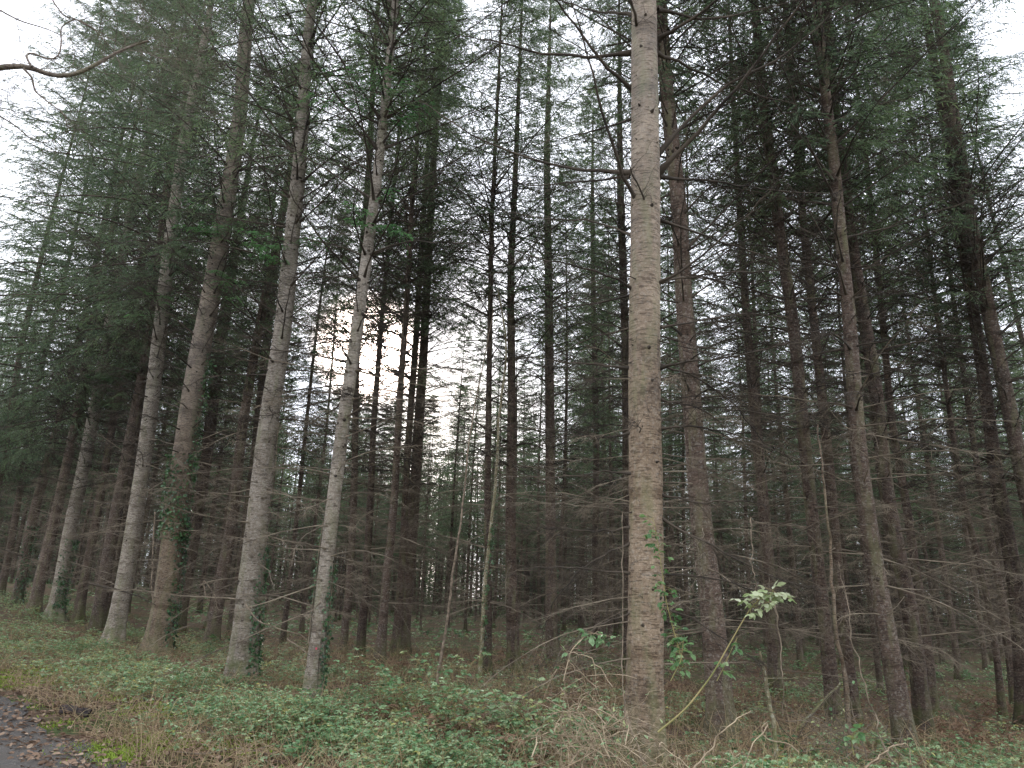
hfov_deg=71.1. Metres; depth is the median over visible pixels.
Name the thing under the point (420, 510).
fir tree
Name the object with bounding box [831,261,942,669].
fir tree
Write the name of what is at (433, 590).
fir tree
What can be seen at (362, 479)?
fir tree
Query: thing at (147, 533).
fir tree
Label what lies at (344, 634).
fir tree
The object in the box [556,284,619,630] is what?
fir tree
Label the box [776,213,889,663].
fir tree
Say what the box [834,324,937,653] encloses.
fir tree
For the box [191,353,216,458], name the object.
ivy
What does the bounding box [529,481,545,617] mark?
fir tree
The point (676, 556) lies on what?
fir tree
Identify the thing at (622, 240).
fir tree
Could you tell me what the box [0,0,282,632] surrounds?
fir tree
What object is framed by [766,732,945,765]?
bramble bush
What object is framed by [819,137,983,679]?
fir tree
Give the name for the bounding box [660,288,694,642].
fir tree
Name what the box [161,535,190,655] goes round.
ivy
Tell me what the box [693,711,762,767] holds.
dry cane
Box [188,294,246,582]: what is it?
fir tree
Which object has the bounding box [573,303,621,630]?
fir tree
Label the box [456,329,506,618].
fir tree
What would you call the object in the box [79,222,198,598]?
fir tree
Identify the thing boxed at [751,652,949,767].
cane thicket
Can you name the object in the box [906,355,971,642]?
fir tree
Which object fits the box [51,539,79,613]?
ivy
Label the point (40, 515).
fir tree
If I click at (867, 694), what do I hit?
hazel cane
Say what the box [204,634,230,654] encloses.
bramble bush
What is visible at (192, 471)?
fir tree
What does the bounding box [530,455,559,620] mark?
fir tree
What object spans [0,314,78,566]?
fir tree
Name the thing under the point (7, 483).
fir tree
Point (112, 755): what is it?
verge moss
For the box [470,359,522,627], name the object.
fir tree
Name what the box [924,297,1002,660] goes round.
fir tree
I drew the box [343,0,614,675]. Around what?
fir tree
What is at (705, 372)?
fir tree
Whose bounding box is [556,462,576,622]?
fir tree
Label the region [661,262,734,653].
fir tree
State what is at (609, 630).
fir tree
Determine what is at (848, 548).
fir tree
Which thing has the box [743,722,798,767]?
dry cane
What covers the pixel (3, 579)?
fir tree
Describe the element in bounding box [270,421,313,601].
fir tree
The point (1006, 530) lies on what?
fir tree
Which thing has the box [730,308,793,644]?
fir tree
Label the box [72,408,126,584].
fir tree
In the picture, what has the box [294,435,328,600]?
fir tree
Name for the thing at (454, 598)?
fir tree
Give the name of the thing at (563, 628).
fir tree
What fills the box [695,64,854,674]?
fir tree
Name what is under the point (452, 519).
fir tree
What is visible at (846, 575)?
fir tree
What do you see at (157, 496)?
fir tree
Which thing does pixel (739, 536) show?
fir tree
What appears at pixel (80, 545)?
fir tree
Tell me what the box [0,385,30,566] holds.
fir tree
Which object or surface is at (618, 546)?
fir tree
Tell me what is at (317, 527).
fir tree
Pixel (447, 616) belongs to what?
dead sapling
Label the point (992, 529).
fir tree
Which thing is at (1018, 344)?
fir tree
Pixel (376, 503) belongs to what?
fir tree
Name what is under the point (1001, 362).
fir tree
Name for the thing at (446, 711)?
bramble bush
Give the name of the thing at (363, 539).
fir tree
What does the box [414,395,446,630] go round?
fir tree
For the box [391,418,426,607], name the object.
fir tree
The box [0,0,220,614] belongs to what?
fir tree
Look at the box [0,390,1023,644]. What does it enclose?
distant wood
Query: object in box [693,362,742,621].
fir tree
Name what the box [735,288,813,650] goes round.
fir tree
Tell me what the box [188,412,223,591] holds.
fir tree
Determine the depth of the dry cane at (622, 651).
5.39 m
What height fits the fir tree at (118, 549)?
23.630 m
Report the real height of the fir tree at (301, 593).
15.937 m
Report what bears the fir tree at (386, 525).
on the ground at (336, 635)
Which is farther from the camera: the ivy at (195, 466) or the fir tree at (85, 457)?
the fir tree at (85, 457)
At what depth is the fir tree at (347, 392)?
12.07 m
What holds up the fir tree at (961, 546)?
on the ground at (336, 635)
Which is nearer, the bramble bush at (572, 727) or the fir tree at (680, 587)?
the bramble bush at (572, 727)
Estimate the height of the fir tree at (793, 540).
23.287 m
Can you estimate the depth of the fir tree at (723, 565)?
47.84 m
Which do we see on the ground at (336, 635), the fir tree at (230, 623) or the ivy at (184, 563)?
the fir tree at (230, 623)
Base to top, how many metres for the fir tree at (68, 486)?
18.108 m
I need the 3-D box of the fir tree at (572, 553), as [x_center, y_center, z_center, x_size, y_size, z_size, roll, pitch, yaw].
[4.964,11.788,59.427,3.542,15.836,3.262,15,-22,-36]
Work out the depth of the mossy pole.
10.41 m
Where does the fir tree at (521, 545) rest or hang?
on the ground at (336, 635)
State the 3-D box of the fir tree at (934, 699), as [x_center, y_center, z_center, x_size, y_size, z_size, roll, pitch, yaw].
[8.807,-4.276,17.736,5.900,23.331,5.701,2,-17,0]
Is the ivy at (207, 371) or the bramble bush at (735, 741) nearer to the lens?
the bramble bush at (735, 741)
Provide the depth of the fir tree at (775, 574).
62.07 m
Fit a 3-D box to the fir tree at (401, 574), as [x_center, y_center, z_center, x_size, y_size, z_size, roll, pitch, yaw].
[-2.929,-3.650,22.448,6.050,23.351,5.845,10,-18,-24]
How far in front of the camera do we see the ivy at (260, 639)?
12.17 m
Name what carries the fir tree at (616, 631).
on the ground at (336, 635)
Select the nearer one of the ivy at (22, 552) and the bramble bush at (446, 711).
the bramble bush at (446, 711)
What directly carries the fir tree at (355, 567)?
on the ground at (336, 635)
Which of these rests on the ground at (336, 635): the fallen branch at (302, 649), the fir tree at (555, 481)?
the fir tree at (555, 481)
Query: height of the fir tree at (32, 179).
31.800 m
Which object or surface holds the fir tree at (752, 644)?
on the ground at (336, 635)
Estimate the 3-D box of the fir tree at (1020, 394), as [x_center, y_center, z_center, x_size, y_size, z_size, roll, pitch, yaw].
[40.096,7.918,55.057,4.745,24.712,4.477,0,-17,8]
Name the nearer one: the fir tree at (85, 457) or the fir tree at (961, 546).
the fir tree at (85, 457)
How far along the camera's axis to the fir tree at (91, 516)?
49.58 m
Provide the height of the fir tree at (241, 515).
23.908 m
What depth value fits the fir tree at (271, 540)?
42.65 m
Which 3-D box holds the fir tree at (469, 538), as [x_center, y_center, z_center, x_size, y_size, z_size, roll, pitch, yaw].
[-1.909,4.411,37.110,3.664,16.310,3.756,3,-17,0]
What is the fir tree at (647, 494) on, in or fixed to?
on the ground at (336, 635)
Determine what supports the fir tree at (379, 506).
on the ground at (336, 635)
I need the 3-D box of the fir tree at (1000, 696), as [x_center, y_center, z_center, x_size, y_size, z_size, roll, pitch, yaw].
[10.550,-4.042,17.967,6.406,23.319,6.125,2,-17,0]
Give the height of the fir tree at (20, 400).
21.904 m
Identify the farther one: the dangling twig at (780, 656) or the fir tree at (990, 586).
the fir tree at (990, 586)
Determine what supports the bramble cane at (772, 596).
on the bramble carpet
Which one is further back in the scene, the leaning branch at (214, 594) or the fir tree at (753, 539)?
the fir tree at (753, 539)
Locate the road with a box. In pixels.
[0,696,125,767]
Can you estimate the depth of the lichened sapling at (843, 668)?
9.19 m
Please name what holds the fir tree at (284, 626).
on the ground at (336, 635)
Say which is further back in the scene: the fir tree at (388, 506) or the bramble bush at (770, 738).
the fir tree at (388, 506)
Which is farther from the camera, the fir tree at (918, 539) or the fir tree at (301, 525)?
the fir tree at (301, 525)
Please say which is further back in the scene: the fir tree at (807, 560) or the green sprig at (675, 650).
the fir tree at (807, 560)
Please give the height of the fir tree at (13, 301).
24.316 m
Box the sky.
[0,0,1023,611]
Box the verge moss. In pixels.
[0,646,283,767]
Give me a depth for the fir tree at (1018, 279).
23.72 m
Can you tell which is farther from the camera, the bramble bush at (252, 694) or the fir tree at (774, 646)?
the fir tree at (774, 646)
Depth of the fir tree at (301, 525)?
67.69 m
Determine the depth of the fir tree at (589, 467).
37.06 m
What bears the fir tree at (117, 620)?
on the ground at (336, 635)
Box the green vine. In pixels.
[639,514,689,677]
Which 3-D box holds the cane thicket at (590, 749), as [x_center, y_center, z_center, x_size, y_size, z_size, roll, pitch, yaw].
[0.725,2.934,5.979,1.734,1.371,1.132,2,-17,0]
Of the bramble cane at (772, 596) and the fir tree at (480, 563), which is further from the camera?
the fir tree at (480, 563)
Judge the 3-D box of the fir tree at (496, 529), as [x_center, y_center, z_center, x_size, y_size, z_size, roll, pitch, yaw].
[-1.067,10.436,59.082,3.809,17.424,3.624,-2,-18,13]
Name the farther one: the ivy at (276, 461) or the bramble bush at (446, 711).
the ivy at (276, 461)
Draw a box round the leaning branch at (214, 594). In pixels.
[203,580,236,609]
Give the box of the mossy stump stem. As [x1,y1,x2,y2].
[758,651,812,766]
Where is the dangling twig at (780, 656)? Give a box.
[774,599,788,717]
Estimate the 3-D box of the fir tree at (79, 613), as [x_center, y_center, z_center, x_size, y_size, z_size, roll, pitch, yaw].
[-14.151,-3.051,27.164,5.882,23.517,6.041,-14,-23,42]
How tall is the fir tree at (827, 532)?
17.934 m
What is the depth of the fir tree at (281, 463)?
47.67 m
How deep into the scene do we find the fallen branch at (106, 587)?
15.29 m
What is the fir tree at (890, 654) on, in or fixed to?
on the ground at (336, 635)
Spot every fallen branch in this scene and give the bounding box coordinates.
[89,582,155,615]
[279,638,332,674]
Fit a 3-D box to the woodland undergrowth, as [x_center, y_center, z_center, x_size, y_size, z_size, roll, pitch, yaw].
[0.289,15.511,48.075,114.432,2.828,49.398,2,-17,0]
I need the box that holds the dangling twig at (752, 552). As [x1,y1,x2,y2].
[750,517,762,590]
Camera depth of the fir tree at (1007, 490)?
40.47 m
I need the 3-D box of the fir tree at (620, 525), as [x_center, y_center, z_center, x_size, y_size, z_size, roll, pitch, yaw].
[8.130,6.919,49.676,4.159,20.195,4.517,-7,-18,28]
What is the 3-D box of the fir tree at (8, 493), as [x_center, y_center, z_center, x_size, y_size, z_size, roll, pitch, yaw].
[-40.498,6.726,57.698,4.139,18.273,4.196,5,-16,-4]
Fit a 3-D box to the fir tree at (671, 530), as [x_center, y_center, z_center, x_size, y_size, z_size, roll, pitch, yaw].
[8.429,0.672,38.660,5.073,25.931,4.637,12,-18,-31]
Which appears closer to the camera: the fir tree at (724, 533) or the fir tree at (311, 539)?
the fir tree at (311, 539)
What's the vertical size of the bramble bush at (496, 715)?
0.624 m
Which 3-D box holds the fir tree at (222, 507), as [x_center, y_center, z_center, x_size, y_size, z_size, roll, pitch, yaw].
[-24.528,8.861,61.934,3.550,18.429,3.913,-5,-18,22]
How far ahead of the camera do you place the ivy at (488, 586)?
14.19 m
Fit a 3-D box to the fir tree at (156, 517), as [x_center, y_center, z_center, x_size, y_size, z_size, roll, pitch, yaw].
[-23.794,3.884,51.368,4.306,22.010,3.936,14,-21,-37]
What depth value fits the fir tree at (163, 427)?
31.39 m
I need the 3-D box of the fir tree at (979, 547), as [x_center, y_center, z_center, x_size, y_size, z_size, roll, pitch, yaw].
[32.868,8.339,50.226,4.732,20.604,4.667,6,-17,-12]
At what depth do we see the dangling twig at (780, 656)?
4.91 m
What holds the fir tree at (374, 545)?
on the ground at (336, 635)
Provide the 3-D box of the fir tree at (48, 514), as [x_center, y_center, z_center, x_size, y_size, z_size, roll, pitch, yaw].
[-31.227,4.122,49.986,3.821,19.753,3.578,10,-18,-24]
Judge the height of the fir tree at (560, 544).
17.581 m
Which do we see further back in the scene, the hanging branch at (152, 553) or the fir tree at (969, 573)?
the fir tree at (969, 573)
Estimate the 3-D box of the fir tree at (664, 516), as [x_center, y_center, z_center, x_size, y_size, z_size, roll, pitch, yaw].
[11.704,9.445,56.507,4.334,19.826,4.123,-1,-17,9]
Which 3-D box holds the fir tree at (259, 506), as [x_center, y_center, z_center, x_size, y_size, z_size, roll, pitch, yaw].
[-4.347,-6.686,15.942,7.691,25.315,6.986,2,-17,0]
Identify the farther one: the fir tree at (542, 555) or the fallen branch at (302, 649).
the fir tree at (542, 555)
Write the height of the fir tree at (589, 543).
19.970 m
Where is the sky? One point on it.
(1013, 46)
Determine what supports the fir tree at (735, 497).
on the ground at (336, 635)
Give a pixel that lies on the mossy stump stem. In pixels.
(773, 721)
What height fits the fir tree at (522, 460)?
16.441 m
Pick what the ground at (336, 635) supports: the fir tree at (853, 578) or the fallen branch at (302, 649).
the fir tree at (853, 578)
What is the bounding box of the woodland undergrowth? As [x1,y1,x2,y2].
[8,577,1007,683]
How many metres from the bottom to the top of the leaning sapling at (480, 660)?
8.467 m
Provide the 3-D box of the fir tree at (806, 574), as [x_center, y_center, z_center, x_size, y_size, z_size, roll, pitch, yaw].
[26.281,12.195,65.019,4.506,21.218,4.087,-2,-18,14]
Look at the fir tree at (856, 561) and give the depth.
47.02 m
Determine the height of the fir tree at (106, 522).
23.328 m
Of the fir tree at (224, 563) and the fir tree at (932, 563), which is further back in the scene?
the fir tree at (932, 563)
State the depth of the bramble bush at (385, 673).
9.23 m
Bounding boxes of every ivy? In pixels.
[12,526,38,602]
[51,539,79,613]
[155,453,199,542]
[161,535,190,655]
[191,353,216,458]
[245,548,270,676]
[265,390,284,547]
[305,522,322,641]
[315,564,337,698]
[481,524,497,656]
[555,569,560,640]
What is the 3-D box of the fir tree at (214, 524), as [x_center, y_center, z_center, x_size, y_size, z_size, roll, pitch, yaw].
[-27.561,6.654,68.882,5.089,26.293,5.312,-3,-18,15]
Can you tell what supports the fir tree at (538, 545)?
on the ground at (336, 635)
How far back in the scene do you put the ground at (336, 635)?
19.57 m
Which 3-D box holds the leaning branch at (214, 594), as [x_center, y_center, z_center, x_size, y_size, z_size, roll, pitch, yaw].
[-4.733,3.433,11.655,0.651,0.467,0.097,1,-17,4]
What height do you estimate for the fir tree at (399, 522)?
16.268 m
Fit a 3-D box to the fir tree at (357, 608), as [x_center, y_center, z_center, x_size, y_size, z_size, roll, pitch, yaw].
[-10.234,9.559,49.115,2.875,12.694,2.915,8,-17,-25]
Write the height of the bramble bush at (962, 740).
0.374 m
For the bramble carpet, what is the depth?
8.76 m
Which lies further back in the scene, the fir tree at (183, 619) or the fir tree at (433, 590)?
the fir tree at (433, 590)
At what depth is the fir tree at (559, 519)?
64.05 m
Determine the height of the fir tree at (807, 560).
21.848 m
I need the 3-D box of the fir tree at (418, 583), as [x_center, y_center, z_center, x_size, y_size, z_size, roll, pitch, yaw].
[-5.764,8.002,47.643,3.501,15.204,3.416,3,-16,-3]
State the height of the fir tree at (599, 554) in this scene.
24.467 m
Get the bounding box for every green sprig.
[667,636,695,680]
[714,639,742,680]
[841,724,865,754]
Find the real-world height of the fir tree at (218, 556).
26.086 m
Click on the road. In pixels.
(14, 762)
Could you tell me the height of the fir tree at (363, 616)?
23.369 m
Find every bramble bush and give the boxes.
[129,669,239,695]
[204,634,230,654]
[217,684,307,716]
[270,722,379,765]
[297,701,411,731]
[333,647,500,724]
[381,677,545,740]
[452,684,610,746]
[477,714,623,753]
[717,734,786,759]
[728,731,852,760]
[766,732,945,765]
[920,730,1021,766]
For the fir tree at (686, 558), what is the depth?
51.38 m
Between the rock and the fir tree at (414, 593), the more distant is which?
the fir tree at (414, 593)
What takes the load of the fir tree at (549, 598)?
on the ground at (336, 635)
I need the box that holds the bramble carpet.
[0,588,1023,767]
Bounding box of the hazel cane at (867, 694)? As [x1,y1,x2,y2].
[838,562,898,766]
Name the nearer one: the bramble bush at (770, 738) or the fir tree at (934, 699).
the bramble bush at (770, 738)
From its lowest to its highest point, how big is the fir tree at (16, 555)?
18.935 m
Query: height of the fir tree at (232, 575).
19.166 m
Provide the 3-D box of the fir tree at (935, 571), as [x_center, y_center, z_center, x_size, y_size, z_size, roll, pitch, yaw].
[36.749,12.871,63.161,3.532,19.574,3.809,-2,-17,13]
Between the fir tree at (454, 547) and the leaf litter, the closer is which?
the leaf litter
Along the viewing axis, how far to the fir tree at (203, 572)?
36.04 m
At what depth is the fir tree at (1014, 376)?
52.29 m
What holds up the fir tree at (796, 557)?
on the ground at (336, 635)
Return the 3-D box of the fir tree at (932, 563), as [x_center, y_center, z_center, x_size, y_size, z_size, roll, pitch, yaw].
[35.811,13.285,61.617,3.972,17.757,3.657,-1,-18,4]
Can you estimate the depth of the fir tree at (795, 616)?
28.33 m
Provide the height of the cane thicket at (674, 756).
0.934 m
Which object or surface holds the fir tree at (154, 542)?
on the ground at (336, 635)
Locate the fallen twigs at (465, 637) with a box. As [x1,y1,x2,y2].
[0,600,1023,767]
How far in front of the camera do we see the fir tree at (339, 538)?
54.36 m
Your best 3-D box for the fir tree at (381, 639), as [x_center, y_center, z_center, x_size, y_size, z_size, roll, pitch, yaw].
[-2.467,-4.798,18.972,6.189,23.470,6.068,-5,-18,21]
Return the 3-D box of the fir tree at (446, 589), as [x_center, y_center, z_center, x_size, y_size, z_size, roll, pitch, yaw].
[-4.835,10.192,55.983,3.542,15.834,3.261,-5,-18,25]
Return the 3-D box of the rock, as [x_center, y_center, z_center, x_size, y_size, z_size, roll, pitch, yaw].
[-5.329,4.006,8.748,0.420,0.147,0.174,2,-16,12]
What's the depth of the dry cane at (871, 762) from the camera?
4.64 m
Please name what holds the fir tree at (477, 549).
on the ground at (336, 635)
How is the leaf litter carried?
on the ground at (336, 635)
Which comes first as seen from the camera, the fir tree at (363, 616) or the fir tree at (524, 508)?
the fir tree at (363, 616)
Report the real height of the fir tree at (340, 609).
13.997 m
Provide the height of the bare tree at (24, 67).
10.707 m
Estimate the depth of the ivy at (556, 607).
19.00 m
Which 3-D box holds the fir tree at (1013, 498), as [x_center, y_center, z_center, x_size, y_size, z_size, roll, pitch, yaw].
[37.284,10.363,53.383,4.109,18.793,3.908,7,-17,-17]
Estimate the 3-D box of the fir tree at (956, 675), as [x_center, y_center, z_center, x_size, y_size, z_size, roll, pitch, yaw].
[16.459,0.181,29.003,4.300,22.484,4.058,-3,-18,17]
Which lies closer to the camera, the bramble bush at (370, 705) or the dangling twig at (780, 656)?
the dangling twig at (780, 656)
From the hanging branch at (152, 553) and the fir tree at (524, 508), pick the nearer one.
the hanging branch at (152, 553)
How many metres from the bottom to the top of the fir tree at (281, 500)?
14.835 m
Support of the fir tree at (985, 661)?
on the ground at (336, 635)
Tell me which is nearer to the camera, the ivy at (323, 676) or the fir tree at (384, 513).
the ivy at (323, 676)
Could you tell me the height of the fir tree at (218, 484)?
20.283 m
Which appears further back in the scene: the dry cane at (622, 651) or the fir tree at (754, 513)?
the fir tree at (754, 513)
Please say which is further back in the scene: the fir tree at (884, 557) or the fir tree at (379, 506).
the fir tree at (379, 506)
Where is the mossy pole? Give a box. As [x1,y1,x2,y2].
[794,682,840,732]
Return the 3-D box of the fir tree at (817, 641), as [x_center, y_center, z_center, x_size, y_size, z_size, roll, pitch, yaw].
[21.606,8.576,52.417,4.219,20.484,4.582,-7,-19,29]
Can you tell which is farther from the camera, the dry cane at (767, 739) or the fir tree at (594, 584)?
the fir tree at (594, 584)
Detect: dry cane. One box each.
[605,512,646,767]
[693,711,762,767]
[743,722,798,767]
[865,741,910,767]
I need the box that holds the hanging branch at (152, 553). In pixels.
[151,512,157,603]
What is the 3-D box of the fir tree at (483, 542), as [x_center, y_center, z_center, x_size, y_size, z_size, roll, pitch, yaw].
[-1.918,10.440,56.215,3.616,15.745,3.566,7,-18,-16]
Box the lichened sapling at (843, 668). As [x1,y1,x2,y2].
[813,424,855,756]
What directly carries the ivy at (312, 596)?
attached to the fir tree at (347, 392)
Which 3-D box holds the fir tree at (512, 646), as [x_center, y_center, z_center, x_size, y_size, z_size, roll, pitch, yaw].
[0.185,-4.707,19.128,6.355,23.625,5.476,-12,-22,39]
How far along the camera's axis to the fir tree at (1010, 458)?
48.16 m
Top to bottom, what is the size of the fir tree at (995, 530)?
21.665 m
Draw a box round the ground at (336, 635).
[0,581,1023,767]
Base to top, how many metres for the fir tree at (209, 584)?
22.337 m
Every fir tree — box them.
[0,0,155,569]
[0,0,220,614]
[0,0,225,604]
[0,0,264,622]
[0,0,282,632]
[0,0,329,647]
[0,1,156,595]
[0,46,205,623]
[0,233,63,555]
[0,240,30,393]
[0,255,35,430]
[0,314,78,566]
[0,336,72,583]
[0,357,35,545]
[0,366,37,549]
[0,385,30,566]
[5,341,98,581]
[12,363,81,585]
[15,383,63,576]
[20,401,84,583]
[30,32,226,617]
[46,0,368,659]
[53,295,130,591]
[54,391,122,577]
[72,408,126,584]
[74,305,141,591]
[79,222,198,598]
[95,0,489,689]
[97,164,218,611]
[122,58,310,633]
[135,193,237,601]
[135,425,171,588]
[136,393,177,587]
[137,245,206,601]
[138,386,202,586]
[139,0,557,701]
[139,285,200,583]
[141,0,344,647]
[159,61,308,626]
[185,199,269,612]
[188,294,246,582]
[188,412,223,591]
[189,67,345,637]
[192,299,250,590]
[194,363,250,590]
[197,406,245,586]
[198,333,260,586]
[207,375,257,599]
[211,369,258,594]
[232,123,364,642]
[239,329,299,604]
[259,0,451,653]
[264,382,299,612]
[265,208,363,633]
[265,430,288,582]
[265,435,284,593]
[268,0,482,660]
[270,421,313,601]
[283,421,316,597]
[284,400,330,606]
[291,0,535,668]
[291,455,318,594]
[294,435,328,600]
[297,395,348,603]
[309,450,329,601]
[322,0,506,656]
[330,399,365,621]
[331,406,361,609]
[332,393,369,619]
[333,392,380,618]
[334,404,371,597]
[340,411,379,607]
[342,0,537,654]
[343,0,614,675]
[346,434,369,617]
[350,393,398,625]
[354,394,404,623]
[354,414,392,600]
[355,412,392,604]
[363,398,407,608]
[372,403,400,607]
[384,411,421,615]
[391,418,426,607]
[397,0,629,674]
[409,0,891,767]
[410,394,434,613]
[412,394,445,621]
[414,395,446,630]
[414,430,428,605]
[415,314,480,634]
[420,439,449,614]
[428,322,501,630]
[431,421,465,616]
[432,387,478,616]
[435,380,480,618]
[455,394,503,621]
[456,0,630,664]
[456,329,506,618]
[457,428,478,614]
[468,420,504,609]
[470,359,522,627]
[470,471,483,615]
[478,409,506,618]
[482,422,506,614]
[491,311,541,627]
[497,342,543,624]
[498,402,536,620]
[499,0,737,673]
[499,161,619,651]
[504,420,536,614]
[508,0,884,740]
[516,304,567,629]
[516,413,545,621]
[523,82,665,653]
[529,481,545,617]
[530,380,571,607]
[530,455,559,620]
[536,321,591,630]
[536,422,567,607]
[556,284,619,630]
[556,314,619,634]
[556,343,601,611]
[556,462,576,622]
[557,213,622,633]
[558,439,586,623]
[562,201,629,646]
[566,231,622,641]
[570,347,622,619]
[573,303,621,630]
[574,273,622,636]
[575,385,620,619]
[606,381,622,628]
[614,394,622,625]
[618,0,864,699]
[628,0,999,731]
[660,64,782,661]
[660,185,723,645]
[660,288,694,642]
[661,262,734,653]
[661,335,699,636]
[661,395,681,622]
[662,0,1023,759]
[663,423,691,630]
[666,357,698,636]
[668,0,1009,734]
[672,0,1023,745]
[676,282,746,636]
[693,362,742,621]
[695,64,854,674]
[696,407,742,619]
[697,334,753,640]
[710,402,747,632]
[711,255,787,649]
[711,388,753,617]
[722,133,866,668]
[723,419,757,634]
[724,328,811,642]
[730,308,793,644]
[731,380,785,639]
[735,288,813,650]
[739,239,824,654]
[752,0,1023,715]
[757,399,789,635]
[769,371,813,634]
[772,439,811,642]
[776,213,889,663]
[780,387,829,645]
[783,349,852,647]
[787,406,831,638]
[790,149,947,694]
[792,395,832,629]
[793,262,883,662]
[802,372,832,633]
[804,394,863,632]
[805,0,1023,718]
[811,342,877,648]
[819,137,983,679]
[825,0,1023,679]
[825,371,869,631]
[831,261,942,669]
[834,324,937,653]
[836,415,870,633]
[844,386,925,646]
[845,423,876,633]
[850,380,903,636]
[855,0,1023,730]
[867,421,914,644]
[873,160,1004,680]
[875,3,1023,706]
[876,263,978,663]
[883,388,939,633]
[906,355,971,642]
[906,453,956,645]
[912,264,1002,669]
[915,430,959,639]
[920,386,968,642]
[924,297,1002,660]
[933,1,1023,652]
[936,185,1023,679]
[941,379,986,647]
[943,339,1023,656]
[953,412,997,647]
[956,384,1003,644]
[962,326,1023,619]
[967,364,1023,642]
[998,419,1023,636]
[999,332,1023,577]
[1002,253,1023,557]
[1007,338,1023,552]
[1010,334,1023,511]
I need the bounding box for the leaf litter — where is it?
[0,623,1023,767]
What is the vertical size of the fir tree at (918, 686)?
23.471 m
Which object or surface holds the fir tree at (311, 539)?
on the ground at (336, 635)
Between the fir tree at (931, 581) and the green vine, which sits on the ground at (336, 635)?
the fir tree at (931, 581)
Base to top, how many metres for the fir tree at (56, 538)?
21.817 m
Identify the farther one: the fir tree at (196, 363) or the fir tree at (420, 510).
the fir tree at (420, 510)
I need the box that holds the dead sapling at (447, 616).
[435,308,493,688]
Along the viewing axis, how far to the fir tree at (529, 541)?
63.34 m
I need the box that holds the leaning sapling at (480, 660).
[478,288,514,682]
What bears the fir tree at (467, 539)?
on the ground at (336, 635)
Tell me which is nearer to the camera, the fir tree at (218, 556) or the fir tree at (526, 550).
the fir tree at (218, 556)
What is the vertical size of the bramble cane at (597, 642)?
0.395 m
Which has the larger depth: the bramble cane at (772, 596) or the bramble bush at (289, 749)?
the bramble bush at (289, 749)
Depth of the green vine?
5.58 m
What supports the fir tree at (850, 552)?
on the ground at (336, 635)
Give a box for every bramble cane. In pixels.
[554,628,615,680]
[657,579,796,732]
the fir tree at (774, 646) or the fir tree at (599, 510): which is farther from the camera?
the fir tree at (599, 510)
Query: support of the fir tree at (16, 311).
on the ground at (336, 635)
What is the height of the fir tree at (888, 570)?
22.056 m
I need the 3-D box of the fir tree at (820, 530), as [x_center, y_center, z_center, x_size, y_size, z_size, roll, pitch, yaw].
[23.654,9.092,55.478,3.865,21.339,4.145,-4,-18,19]
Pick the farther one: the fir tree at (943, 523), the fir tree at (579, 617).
the fir tree at (943, 523)
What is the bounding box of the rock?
[58,704,91,716]
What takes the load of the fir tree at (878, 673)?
on the ground at (336, 635)
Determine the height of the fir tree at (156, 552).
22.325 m
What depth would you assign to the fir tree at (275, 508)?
68.04 m
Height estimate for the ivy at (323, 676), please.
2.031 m
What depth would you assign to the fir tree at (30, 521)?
29.76 m
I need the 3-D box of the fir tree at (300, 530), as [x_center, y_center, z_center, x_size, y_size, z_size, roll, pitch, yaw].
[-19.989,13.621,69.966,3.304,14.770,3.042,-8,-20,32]
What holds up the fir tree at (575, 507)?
on the ground at (336, 635)
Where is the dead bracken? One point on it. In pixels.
(943, 730)
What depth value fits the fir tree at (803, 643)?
38.93 m
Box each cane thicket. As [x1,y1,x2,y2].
[496,650,700,767]
[589,720,749,767]
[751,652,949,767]
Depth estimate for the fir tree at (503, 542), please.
69.59 m
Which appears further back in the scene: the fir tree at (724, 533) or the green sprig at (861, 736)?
the fir tree at (724, 533)
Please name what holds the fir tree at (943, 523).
on the ground at (336, 635)
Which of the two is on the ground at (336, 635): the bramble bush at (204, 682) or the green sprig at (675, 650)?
the bramble bush at (204, 682)
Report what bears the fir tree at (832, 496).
on the ground at (336, 635)
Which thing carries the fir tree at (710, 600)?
on the ground at (336, 635)
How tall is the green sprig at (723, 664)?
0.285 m
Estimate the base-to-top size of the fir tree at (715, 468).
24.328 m
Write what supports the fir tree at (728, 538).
on the ground at (336, 635)
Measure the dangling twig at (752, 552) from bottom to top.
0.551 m
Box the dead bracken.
[18,604,1023,767]
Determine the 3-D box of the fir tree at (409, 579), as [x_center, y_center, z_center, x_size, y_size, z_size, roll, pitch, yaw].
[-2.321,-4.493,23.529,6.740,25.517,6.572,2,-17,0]
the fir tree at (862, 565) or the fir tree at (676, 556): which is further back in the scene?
the fir tree at (676, 556)
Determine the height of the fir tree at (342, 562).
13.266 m
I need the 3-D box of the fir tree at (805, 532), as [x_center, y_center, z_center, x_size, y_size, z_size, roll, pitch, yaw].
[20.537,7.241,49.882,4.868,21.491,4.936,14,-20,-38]
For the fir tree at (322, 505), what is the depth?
48.24 m
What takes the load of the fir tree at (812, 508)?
on the ground at (336, 635)
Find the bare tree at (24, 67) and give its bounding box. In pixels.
[0,0,280,204]
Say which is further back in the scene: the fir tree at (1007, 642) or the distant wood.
the distant wood
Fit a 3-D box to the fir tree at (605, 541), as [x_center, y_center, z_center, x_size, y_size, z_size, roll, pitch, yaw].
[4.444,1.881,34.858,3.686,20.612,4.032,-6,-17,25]

